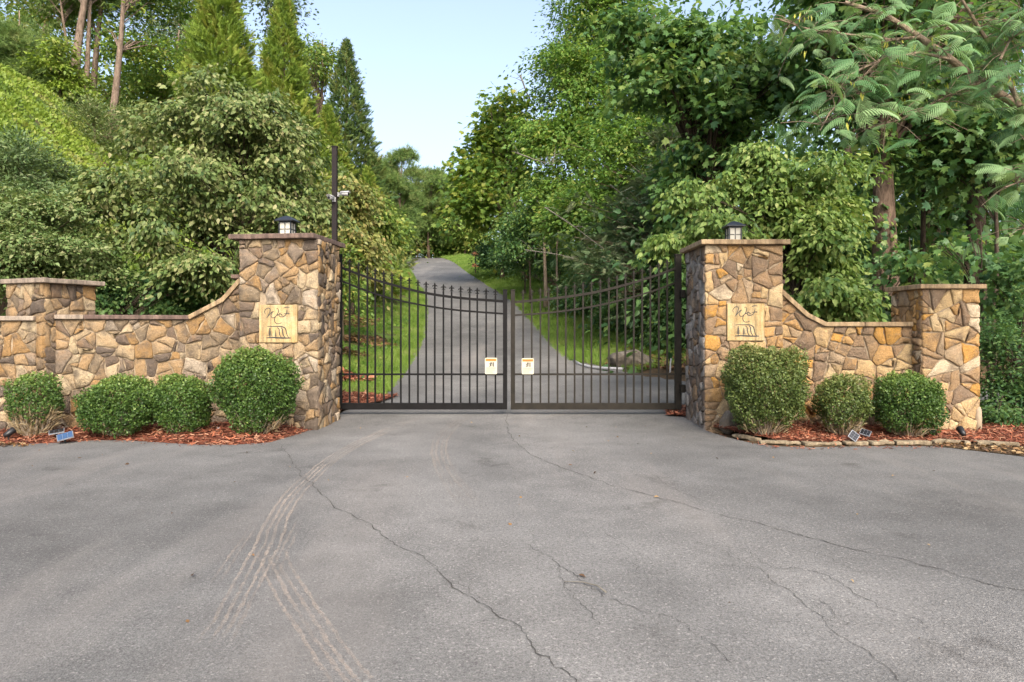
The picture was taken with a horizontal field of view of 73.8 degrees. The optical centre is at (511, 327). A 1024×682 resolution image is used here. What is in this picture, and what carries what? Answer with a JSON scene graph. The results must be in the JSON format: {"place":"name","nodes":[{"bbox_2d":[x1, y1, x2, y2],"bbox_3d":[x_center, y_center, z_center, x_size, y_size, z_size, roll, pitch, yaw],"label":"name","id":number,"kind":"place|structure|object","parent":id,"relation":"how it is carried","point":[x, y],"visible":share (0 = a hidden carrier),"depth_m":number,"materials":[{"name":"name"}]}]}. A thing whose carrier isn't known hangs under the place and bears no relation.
{"place":"outdoors","nodes":[
{"label":"outdoors","id":0,"kind":"place"},
{"bbox_2d":[0,258,1023,681],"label":"driveway","id":1,"kind":"structure","parent":0,"point":[368,560],"depth_m":3.99,"materials":[{"name":"grey asphalt"}]},
{"bbox_2d":[331,146,337,240],"bbox_3d":[-2.522,-0.638,9.708,0.091,3.876,0.110,0,0,0],"label":"camera post","id":2,"kind":"object","parent":1,"relation":"on","point":[334,192],"visible":0.39,"depth_m":9.69,"materials":[{"name":"metal"}]},
{"bbox_2d":[0,77,1023,456],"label":"terrain","id":3,"kind":"structure","parent":0,"point":[378,333],"depth_m":15.72,"materials":[{"name":"green plant"}]},
{"bbox_2d":[0,316,37,430],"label":"stone wall","id":4,"kind":"structure","parent":3,"relation":"on","point":[18,338],"depth_m":8.27,"materials":[{"name":"beige stone"}]},
{"bbox_2d":[0,0,86,39],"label":"hill tree","id":5,"kind":"object","parent":3,"relation":"on","point":[1,13],"visible":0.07,"depth_m":36.15,"materials":[{"name":"green plant"}]},
{"bbox_2d":[0,10,102,111],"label":"pine sapling","id":6,"kind":"object","parent":3,"relation":"on","point":[15,37],"visible":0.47,"depth_m":26.10,"materials":[{"name":"green plant"}]},
{"bbox_2d":[0,277,104,424],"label":"wall end pillar","id":7,"kind":"structure","parent":3,"relation":"on","point":[44,300],"depth_m":8.40,"materials":[{"name":"beige stone"}]},
{"bbox_2d":[0,114,114,250],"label":"laurel shrub","id":8,"kind":"object","parent":3,"relation":"on","point":[18,165],"visible":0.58,"depth_m":14.10,"materials":[{"name":"green plant"}]},
{"bbox_2d":[6,31,110,113],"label":"understory tree","id":9,"kind":"object","parent":3,"relation":"on","point":[68,79],"visible":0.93,"depth_m":25.73,"materials":[{"name":"green plant"}]},
{"bbox_2d":[0,0,118,82],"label":"forest tree","id":10,"kind":"object","parent":3,"relation":"on","point":[61,17],"visible":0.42,"depth_m":30.66,"materials":[{"name":"green plant"}]},
{"bbox_2d":[0,175,150,312],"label":"viburnum shrub","id":11,"kind":"object","parent":3,"relation":"on","point":[29,243],"visible":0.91,"depth_m":10.87,"materials":[{"name":"green plant"}]},
{"bbox_2d":[3,0,181,105],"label":"forest tree","id":12,"kind":"object","parent":3,"relation":"on","point":[81,22],"visible":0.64,"depth_m":29.12,"materials":[{"name":"green plant"}]},
{"bbox_2d":[9,0,182,105],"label":"forest tree","id":13,"kind":"object","parent":3,"relation":"on","point":[95,61],"visible":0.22,"depth_m":28.99,"materials":[{"name":"green plant"}]},
{"bbox_2d":[34,0,159,111],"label":"forest tree","id":14,"kind":"object","parent":3,"relation":"on","point":[88,42],"visible":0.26,"depth_m":27.34,"materials":[{"name":"green plant"}]},
{"bbox_2d":[46,84,159,163],"bbox_3d":[-14.252,-6.896,24.049,3.868,3.114,2.766,0,0,-27],"label":"wispy shrub","id":15,"kind":"object","parent":3,"relation":"on","point":[94,120],"visible":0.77,"depth_m":23.62,"materials":[{"name":"green plant"}]},
{"bbox_2d":[0,63,239,300],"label":"ground cover","id":16,"kind":"object","parent":3,"relation":"on","point":[38,111],"visible":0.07,"depth_m":21.38,"materials":[{"name":"green plant"}]},
{"bbox_2d":[0,0,255,103],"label":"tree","id":17,"kind":"object","parent":3,"relation":"on","point":[106,68],"visible":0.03,"depth_m":43.02,"materials":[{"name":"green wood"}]},
{"bbox_2d":[95,58,176,141],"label":"hill tree","id":18,"kind":"object","parent":3,"relation":"on","point":[162,94],"visible":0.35,"depth_m":29.87,"materials":[{"name":"green plant"}]},
{"bbox_2d":[54,274,239,427],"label":"stone wall","id":19,"kind":"structure","parent":3,"relation":"on","point":[96,349],"depth_m":8.68,"materials":[{"name":"beige stone"}]},
{"bbox_2d":[82,30,214,136],"bbox_3d":[-17.793,-11.987,33.984,8.552,5.723,5.829,0,0,0],"label":"hill tree","id":20,"kind":"object","parent":3,"relation":"on","point":[177,47],"visible":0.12,"depth_m":33.06,"materials":[{"name":"green plant"}]},
{"bbox_2d":[76,266,226,314],"bbox_3d":[-6.393,-0.063,11.819,3.312,2.198,2.789,0,0,0],"label":"shade shrub","id":21,"kind":"object","parent":3,"relation":"on","point":[165,304],"visible":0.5,"depth_m":11.52,"materials":[{"name":"green plant"}]},
{"bbox_2d":[0,420,307,444],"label":"mulch bed","id":22,"kind":"object","parent":3,"relation":"on","point":[148,440],"visible":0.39,"depth_m":7.88,"materials":[{"name":"brown wood"}]},
{"bbox_2d":[2,370,65,436],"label":"boxwood shrub","id":23,"kind":"object","parent":22,"relation":"on","point":[37,416],"visible":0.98,"depth_m":7.83,"materials":[{"name":"green plant"}]},
{"bbox_2d":[71,372,158,438],"bbox_3d":[-4.621,0.915,8.065,1.021,0.758,0.812,0,0,0],"label":"boxwood shrub","id":24,"kind":"object","parent":22,"relation":"on","point":[131,415],"visible":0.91,"depth_m":7.82,"materials":[{"name":"green plant"}]},
{"bbox_2d":[146,373,212,433],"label":"boxwood shrub","id":25,"kind":"object","parent":22,"relation":"on","point":[173,415],"visible":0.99,"depth_m":7.95,"materials":[{"name":"green plant"}]},
{"bbox_2d":[205,345,304,433],"bbox_3d":[-3.033,0.746,8.100,1.044,1.088,0.806,0,0,0],"label":"boxwood shrub","id":26,"kind":"object","parent":22,"relation":"on","point":[265,413],"visible":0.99,"depth_m":7.89,"materials":[{"name":"green plant"}]},
{"bbox_2d":[74,0,248,137],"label":"forest tree","id":27,"kind":"object","parent":3,"relation":"on","point":[130,44],"visible":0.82,"depth_m":28.06,"materials":[{"name":"green plant"}]},
{"bbox_2d":[118,0,224,51],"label":"hill tree","id":28,"kind":"object","parent":3,"relation":"on","point":[166,30],"visible":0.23,"depth_m":37.60,"materials":[{"name":"green plant"}]},
{"bbox_2d":[35,61,367,314],"bbox_3d":[-5.539,-1.920,12.305,5.646,5.752,4.045,0,0,0],"label":"dogwood tree","id":29,"kind":"object","parent":3,"relation":"on","point":[265,138],"visible":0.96,"depth_m":11.83,"materials":[{"name":"green plant"}]},
{"bbox_2d":[136,0,275,231],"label":"cedar tree","id":30,"kind":"object","parent":3,"relation":"on","point":[228,40],"visible":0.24,"depth_m":21.38,"materials":[{"name":"green plant"}]},
{"bbox_2d":[1,227,428,394],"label":"grass","id":31,"kind":"structure","parent":3,"relation":"on","point":[396,365],"depth_m":20.54,"materials":[{"name":"green plant"}]},
{"bbox_2d":[243,0,326,91],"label":"hill tree","id":32,"kind":"object","parent":3,"relation":"on","point":[268,3],"visible":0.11,"depth_m":35.94,"materials":[{"name":"green plant"}]},
{"bbox_2d":[228,233,344,429],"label":"gate pillar","id":33,"kind":"structure","parent":3,"relation":"on","point":[289,294],"depth_m":8.67,"materials":[{"name":"stone"}]},
{"bbox_2d":[274,216,299,232],"bbox_3d":[-3.000,-1.335,9.120,0.250,0.303,0.250,0,0,6],"label":"pillar lantern","id":34,"kind":"object","parent":33,"relation":"on","point":[287,224],"visible":0.63,"depth_m":9.04,"materials":[{"name":"glass"}]},
{"bbox_2d":[339,254,507,409],"bbox_3d":[-1.315,0.065,9.900,2.504,2.248,0.105,0,0,0],"label":"gate leaf","id":35,"kind":"object","parent":33,"relation":"attached to","point":[423,406],"visible":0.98,"depth_m":9.89,"materials":[{"name":"black paint"}]},
{"bbox_2d":[485,358,496,373],"bbox_3d":[-0.303,0.560,9.878,0.176,0.236,0.008,0,0,0],"label":"warning sign","id":36,"kind":"object","parent":35,"relation":"attached to","point":[490,365],"visible":1,"depth_m":9.88,"materials":[{"name":"white plastic"}]},
{"bbox_2d":[250,0,331,228],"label":"cedar tree","id":37,"kind":"object","parent":3,"relation":"on","point":[293,80],"visible":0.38,"depth_m":25.06,"materials":[{"name":"green plant"}]},
{"bbox_2d":[257,28,366,124],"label":"hill tree","id":38,"kind":"object","parent":3,"relation":"on","point":[320,59],"visible":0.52,"depth_m":33.52,"materials":[{"name":"green plant"}]},
{"bbox_2d":[317,102,359,182],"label":"cedar tree","id":39,"kind":"object","parent":3,"relation":"on","point":[328,121],"visible":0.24,"depth_m":30.76,"materials":[{"name":"green plant"}]},
{"bbox_2d":[293,166,420,345],"bbox_3d":[-4.429,-1.950,18.997,3.914,5.018,3.422,0,0,33],"label":"autumn dogwood","id":40,"kind":"object","parent":3,"relation":"on","point":[361,200],"visible":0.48,"depth_m":18.76,"materials":[{"name":"green plant"}]},
{"bbox_2d":[344,309,379,326],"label":"leaf litter","id":41,"kind":"object","parent":3,"relation":"on","point":[361,319],"visible":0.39,"depth_m":23.93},
{"bbox_2d":[339,237,385,332],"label":"verge shrub","id":42,"kind":"object","parent":3,"relation":"on","point":[354,290],"visible":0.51,"depth_m":15.35,"materials":[{"name":"green plant"}]},
{"bbox_2d":[340,389,398,410],"bbox_3d":[-2.790,1.178,10.800,1.620,0.152,2.600,0,0,0],"label":"mulch bed","id":43,"kind":"object","parent":3,"relation":"on","point":[363,398],"visible":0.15,"depth_m":11.53,"materials":[{"name":"brown wood"}]},
{"bbox_2d":[319,37,419,274],"bbox_3d":[-7.913,-8.209,33.066,6.834,11.638,6.402,0,0,0],"label":"cedar tree","id":44,"kind":"object","parent":3,"relation":"on","point":[354,131],"visible":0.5,"depth_m":32.52,"materials":[{"name":"green plant"}]},
{"bbox_2d":[344,332,396,346],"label":"leaf litter","id":45,"kind":"object","parent":3,"relation":"on","point":[370,337],"visible":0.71,"depth_m":20.25,"materials":[{"name":"brown plant"}]},
{"bbox_2d":[358,165,412,298],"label":"cedar tree","id":46,"kind":"object","parent":3,"relation":"on","point":[367,176],"visible":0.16,"depth_m":29.89,"materials":[{"name":"green plant"}]},
{"bbox_2d":[351,187,427,314],"bbox_3d":[-5.024,-2.657,24.582,4.235,4.617,4.477,0,0,0],"label":"autumn dogwood","id":47,"kind":"object","parent":3,"relation":"on","point":[397,227],"visible":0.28,"depth_m":24.54,"materials":[{"name":"green plant"}]},
{"bbox_2d":[375,142,436,252],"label":"pine tree","id":48,"kind":"object","parent":3,"relation":"on","point":[397,184],"visible":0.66,"depth_m":69.64,"materials":[{"name":"green plant"}]},
{"bbox_2d":[404,203,442,257],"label":"thicket","id":49,"kind":"object","parent":3,"relation":"on","point":[417,248],"visible":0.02,"depth_m":78.89,"materials":[{"name":"green plant"}]},
{"bbox_2d":[388,164,460,257],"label":"pine tree","id":50,"kind":"object","parent":3,"relation":"on","point":[430,206],"visible":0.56,"depth_m":77.45,"materials":[{"name":"green plant"}]},
{"bbox_2d":[411,220,483,257],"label":"thicket","id":51,"kind":"object","parent":3,"relation":"on","point":[438,252],"visible":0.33,"depth_m":80.52,"materials":[{"name":"green plant"}]},
{"bbox_2d":[419,185,504,255],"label":"thicket","id":52,"kind":"object","parent":3,"relation":"on","point":[461,228],"visible":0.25,"depth_m":78.06,"materials":[{"name":"green plant"}]},
{"bbox_2d":[459,236,510,278],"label":"woodland shrub","id":53,"kind":"object","parent":3,"relation":"on","point":[483,250],"visible":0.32,"depth_m":47.93,"materials":[{"name":"green plant"}]},
{"bbox_2d":[419,76,574,279],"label":"sycamore tree","id":54,"kind":"object","parent":3,"relation":"on","point":[470,195],"visible":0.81,"depth_m":42.12,"materials":[{"name":"green plant"}]},
{"bbox_2d":[476,230,568,292],"bbox_3d":[0.596,-3.775,36.153,5.103,4.161,3.959,0,0,20],"label":"woodland shrub","id":55,"kind":"object","parent":3,"relation":"on","point":[506,264],"visible":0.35,"depth_m":35.87,"materials":[{"name":"green plant"}]},
{"bbox_2d":[477,172,573,303],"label":"tree","id":56,"kind":"object","parent":3,"relation":"on","point":[509,246],"visible":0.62,"depth_m":31.30,"materials":[{"name":"green plant"}]},
{"bbox_2d":[509,174,571,306],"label":"sapling","id":57,"kind":"object","parent":3,"relation":"on","point":[527,196],"visible":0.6,"depth_m":30.25,"materials":[{"name":"green plant"}]},
{"bbox_2d":[506,237,586,284],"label":"woodland shrub","id":58,"kind":"object","parent":3,"relation":"on","point":[560,264],"visible":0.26,"depth_m":40.60,"materials":[{"name":"green plant"}]},
{"bbox_2d":[514,0,592,253],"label":"oak tree","id":59,"kind":"object","parent":3,"relation":"on","point":[543,92],"visible":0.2,"depth_m":41.68,"materials":[{"name":"green plant"}]},
{"bbox_2d":[439,253,685,369],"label":"grass","id":60,"kind":"structure","parent":3,"relation":"on","point":[462,262],"depth_m":25.97,"materials":[{"name":"green plant"}]},
{"bbox_2d":[544,259,606,313],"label":"woodland shrub","id":61,"kind":"object","parent":3,"relation":"on","point":[560,278],"visible":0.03,"depth_m":29.07,"materials":[{"name":"green plant"}]},
{"bbox_2d":[543,266,618,318],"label":"woodland shrub","id":62,"kind":"object","parent":3,"relation":"on","point":[569,289],"visible":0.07,"depth_m":27.66,"materials":[{"name":"green plant"}]},
{"bbox_2d":[488,0,690,248],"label":"maple tree","id":63,"kind":"object","parent":3,"relation":"on","point":[576,55],"visible":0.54,"depth_m":31.71,"materials":[{"name":"green plant"}]},
{"bbox_2d":[559,258,622,325],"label":"woodland shrub","id":64,"kind":"object","parent":3,"relation":"on","point":[595,298],"visible":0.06,"depth_m":24.96,"materials":[{"name":"green plant"}]},
{"bbox_2d":[575,296,645,334],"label":"woodland shrub","id":65,"kind":"object","parent":3,"relation":"on","point":[602,320],"visible":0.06,"depth_m":23.21,"materials":[{"name":"green plant"}]},
{"bbox_2d":[511,60,725,271],"bbox_3d":[4.440,-5.494,25.866,8.970,10.589,7.008,0,0,0],"label":"maple tree","id":66,"kind":"object","parent":3,"relation":"on","point":[613,139],"visible":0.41,"depth_m":25.09,"materials":[{"name":"green plant"}]},
{"bbox_2d":[528,112,720,345],"bbox_3d":[3.838,-2.880,20.757,6.753,8.199,5.499,0,0,0],"label":"hemlock tree","id":67,"kind":"object","parent":3,"relation":"on","point":[610,231],"visible":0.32,"depth_m":20.11,"materials":[{"name":"green plant"}]},
{"bbox_2d":[607,349,653,368],"bbox_3d":[2.849,0.797,16.331,1.117,0.549,0.712,0,0,0],"label":"boulder","id":68,"kind":"object","parent":3,"relation":"on","point":[629,360],"visible":0.48,"depth_m":16.06,"materials":[{"name":"grey stone"}]},
{"bbox_2d":[605,346,685,369],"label":"leaf litter","id":69,"kind":"object","parent":3,"relation":"on","point":[672,364],"visible":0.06,"depth_m":15.94,"materials":[{"name":"brown plant"}]},
{"bbox_2d":[629,265,685,352],"bbox_3d":[5.241,-0.462,18.005,4.243,3.364,4.184,0,0,0],"label":"woodland shrub","id":70,"kind":"object","parent":3,"relation":"on","point":[663,314],"visible":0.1,"depth_m":18.29,"materials":[{"name":"green plant"}]},
{"bbox_2d":[639,296,685,350],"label":"woodland shrub","id":71,"kind":"object","parent":3,"relation":"on","point":[646,343],"visible":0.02,"depth_m":18.35,"materials":[{"name":"green plant"}]},
{"bbox_2d":[503,119,856,279],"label":"woodland","id":72,"kind":"object","parent":3,"relation":"on","point":[622,222],"depth_m":48.00,"materials":[{"name":"green plant"}]},
{"bbox_2d":[566,0,850,284],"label":"tulip tree","id":73,"kind":"object","parent":3,"relation":"on","point":[678,64],"visible":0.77,"depth_m":16.72,"materials":[{"name":"green plant"}]},
{"bbox_2d":[680,239,789,433],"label":"gate pillar","id":74,"kind":"structure","parent":3,"relation":"on","point":[734,293],"depth_m":8.64,"materials":[{"name":"stone"}]},
{"bbox_2d":[679,264,686,392],"bbox_3d":[2.475,0.110,9.777,0.120,2.320,0.215,0,0,0],"label":"hinge post","id":75,"kind":"object","parent":74,"relation":"attached to","point":[682,294],"visible":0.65,"depth_m":9.74,"materials":[{"name":"brown metal"}]},
{"bbox_2d":[510,254,682,409],"bbox_3d":[1.219,0.065,9.900,2.486,2.248,0.105,0,0,0],"label":"gate leaf","id":76,"kind":"object","parent":75,"relation":"attached to","point":[677,403],"visible":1,"depth_m":9.89,"materials":[{"name":"brown metal"}]},
{"bbox_2d":[522,358,533,373],"bbox_3d":[0.228,0.564,9.878,0.176,0.231,0.008,0,0,0],"label":"warning sign","id":77,"kind":"object","parent":76,"relation":"attached to","point":[527,365],"visible":1,"depth_m":9.88,"materials":[{"name":"white plastic"}]},
{"bbox_2d":[721,221,745,238],"bbox_3d":[2.945,-1.258,9.080,0.250,0.303,0.250,0,0,0],"label":"pillar lantern","id":78,"kind":"object","parent":74,"relation":"on","point":[733,229],"visible":0.64,"depth_m":9.01,"materials":[{"name":"glass"}]},
{"bbox_2d":[627,137,911,321],"bbox_3d":[4.388,-1.005,11.474,4.726,4.539,3.381,0,0,14],"label":"dogwood tree","id":79,"kind":"object","parent":3,"relation":"on","point":[819,224],"visible":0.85,"depth_m":11.04,"materials":[{"name":"green plant"}]},
{"bbox_2d":[558,175,1023,372],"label":"woodland","id":80,"kind":"object","parent":3,"relation":"on","point":[1005,249],"visible":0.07,"depth_m":17.05,"materials":[{"name":"green plant"}]},
{"bbox_2d":[772,51,860,174],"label":"forest tree","id":81,"kind":"object","parent":3,"relation":"on","point":[849,149],"visible":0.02,"depth_m":23.87,"materials":[{"name":"green plant"}]},
{"bbox_2d":[633,0,1023,280],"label":"woodland","id":82,"kind":"object","parent":3,"relation":"on","point":[812,148],"depth_m":31.96,"materials":[{"name":"green plant"}]},
{"bbox_2d":[781,280,912,425],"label":"stone wall","id":83,"kind":"structure","parent":3,"relation":"on","point":[868,350],"depth_m":8.65,"materials":[{"name":"beige stone"}]},
{"bbox_2d":[713,420,1023,445],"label":"mulch bed","id":84,"kind":"object","parent":3,"relation":"on","point":[797,439],"visible":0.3,"depth_m":7.93,"materials":[{"name":"brown wood"}]},
{"bbox_2d":[719,410,738,433],"bbox_3d":[2.724,1.188,8.516,0.282,0.305,0.151,0,0,0],"label":"rubble stone","id":85,"kind":"object","parent":84,"relation":"on","point":[727,418],"visible":0.67,"depth_m":8.46,"materials":[{"name":"grey stone"}]},
{"bbox_2d":[719,342,812,434],"bbox_3d":[2.997,0.723,8.030,1.021,1.103,0.970,0,0,-20],"label":"boxwood shrub","id":86,"kind":"object","parent":84,"relation":"on","point":[781,407],"visible":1,"depth_m":7.83,"materials":[{"name":"green plant"}]},
{"bbox_2d":[811,372,874,434],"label":"boxwood shrub","id":87,"kind":"object","parent":84,"relation":"on","point":[843,417],"visible":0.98,"depth_m":7.90,"materials":[{"name":"green plant"}]},
{"bbox_2d":[868,369,950,436],"bbox_3d":[4.610,0.889,7.954,0.854,0.788,0.810,0,0,0],"label":"boxwood shrub","id":88,"kind":"object","parent":84,"relation":"on","point":[928,397],"visible":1,"depth_m":7.76,"materials":[{"name":"green plant"}]},
{"bbox_2d":[721,0,1023,321],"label":"tulip tree","id":89,"kind":"object","parent":3,"relation":"on","point":[884,206],"visible":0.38,"depth_m":13.85,"materials":[{"name":"green plant"}]},
{"bbox_2d":[732,433,1019,445],"bbox_3d":[4.053,1.294,7.656,3.004,0.085,0.512,0,0,14],"label":"bed edging","id":90,"kind":"object","parent":3,"relation":"on","point":[863,443],"visible":0.84,"depth_m":7.63,"materials":[{"name":"stone"}]},
{"bbox_2d":[755,0,1023,264],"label":"mimosa tree","id":91,"kind":"object","parent":3,"relation":"on","point":[887,57],"visible":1,"depth_m":7.47,"materials":[{"name":"green plant"}]},
{"bbox_2d":[834,211,964,321],"bbox_3d":[9.251,-0.832,17.377,4.730,4.101,4.918,0,0,30],"label":"forest tree","id":92,"kind":"object","parent":3,"relation":"on","point":[916,245],"visible":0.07,"depth_m":15.99,"materials":[{"name":"green plant"}]},
{"bbox_2d":[859,242,944,321],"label":"young tulip tree","id":93,"kind":"object","parent":3,"relation":"on","point":[880,264],"visible":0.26,"depth_m":12.75,"materials":[{"name":"green plant"}]},
{"bbox_2d":[795,0,1017,283],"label":"forest tree","id":94,"kind":"object","parent":3,"relation":"on","point":[923,222],"visible":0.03,"depth_m":15.43,"materials":[{"name":"green plant"}]},
{"bbox_2d":[872,237,954,318],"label":"young tulip tree","id":95,"kind":"object","parent":3,"relation":"on","point":[911,271],"visible":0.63,"depth_m":11.91,"materials":[{"name":"green plant"}]},
{"bbox_2d":[846,162,1023,261],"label":"forest tree","id":96,"kind":"object","parent":3,"relation":"on","point":[958,211],"visible":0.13,"depth_m":18.64,"materials":[{"name":"green plant"}]},
{"bbox_2d":[885,284,986,430],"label":"wall end pillar","id":97,"kind":"structure","parent":3,"relation":"on","point":[944,319],"depth_m":8.26,"materials":[{"name":"beige stone"}]},
{"bbox_2d":[864,89,1023,379],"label":"forest tree","id":98,"kind":"object","parent":3,"relation":"on","point":[986,124],"visible":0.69,"depth_m":13.44,"materials":[{"name":"green plant"}]},
{"bbox_2d":[904,221,1015,396],"bbox_3d":[7.400,-0.229,11.244,1.770,2.991,1.206,0,0,-21],"label":"young tulip tree","id":99,"kind":"object","parent":3,"relation":"on","point":[978,264],"visible":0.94,"depth_m":11.13,"materials":[{"name":"green plant"}]},
{"bbox_2d":[927,0,1023,362],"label":"forest tree","id":100,"kind":"object","parent":3,"relation":"on","point":[969,221],"visible":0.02,"depth_m":16.30,"materials":[{"name":"green plant"}]},
{"bbox_2d":[931,443,1023,455],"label":"dirt strip","id":101,"kind":"object","parent":3,"relation":"on","point":[988,447],"visible":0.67,"depth_m":7.28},
{"bbox_2d":[936,439,1023,454],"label":"leaf litter","id":102,"kind":"object","parent":3,"relation":"on","point":[961,443],"visible":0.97,"depth_m":7.29,"materials":[{"name":"brown plant"}]},
{"bbox_2d":[965,252,1023,364],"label":"young tulip tree","id":103,"kind":"object","parent":3,"relation":"on","point":[1014,272],"visible":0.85,"depth_m":10.86,"materials":[{"name":"green plant"}]},
{"bbox_2d":[979,283,1023,428],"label":"evergreen hedge","id":104,"kind":"object","parent":3,"relation":"on","point":[1008,404],"visible":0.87,"depth_m":9.37,"materials":[{"name":"green plant"}]},
{"bbox_2d":[0,0,1023,257],"label":"sky","id":105,"kind":"structure","parent":0,"point":[426,63],"materials":[{"name":"white"}]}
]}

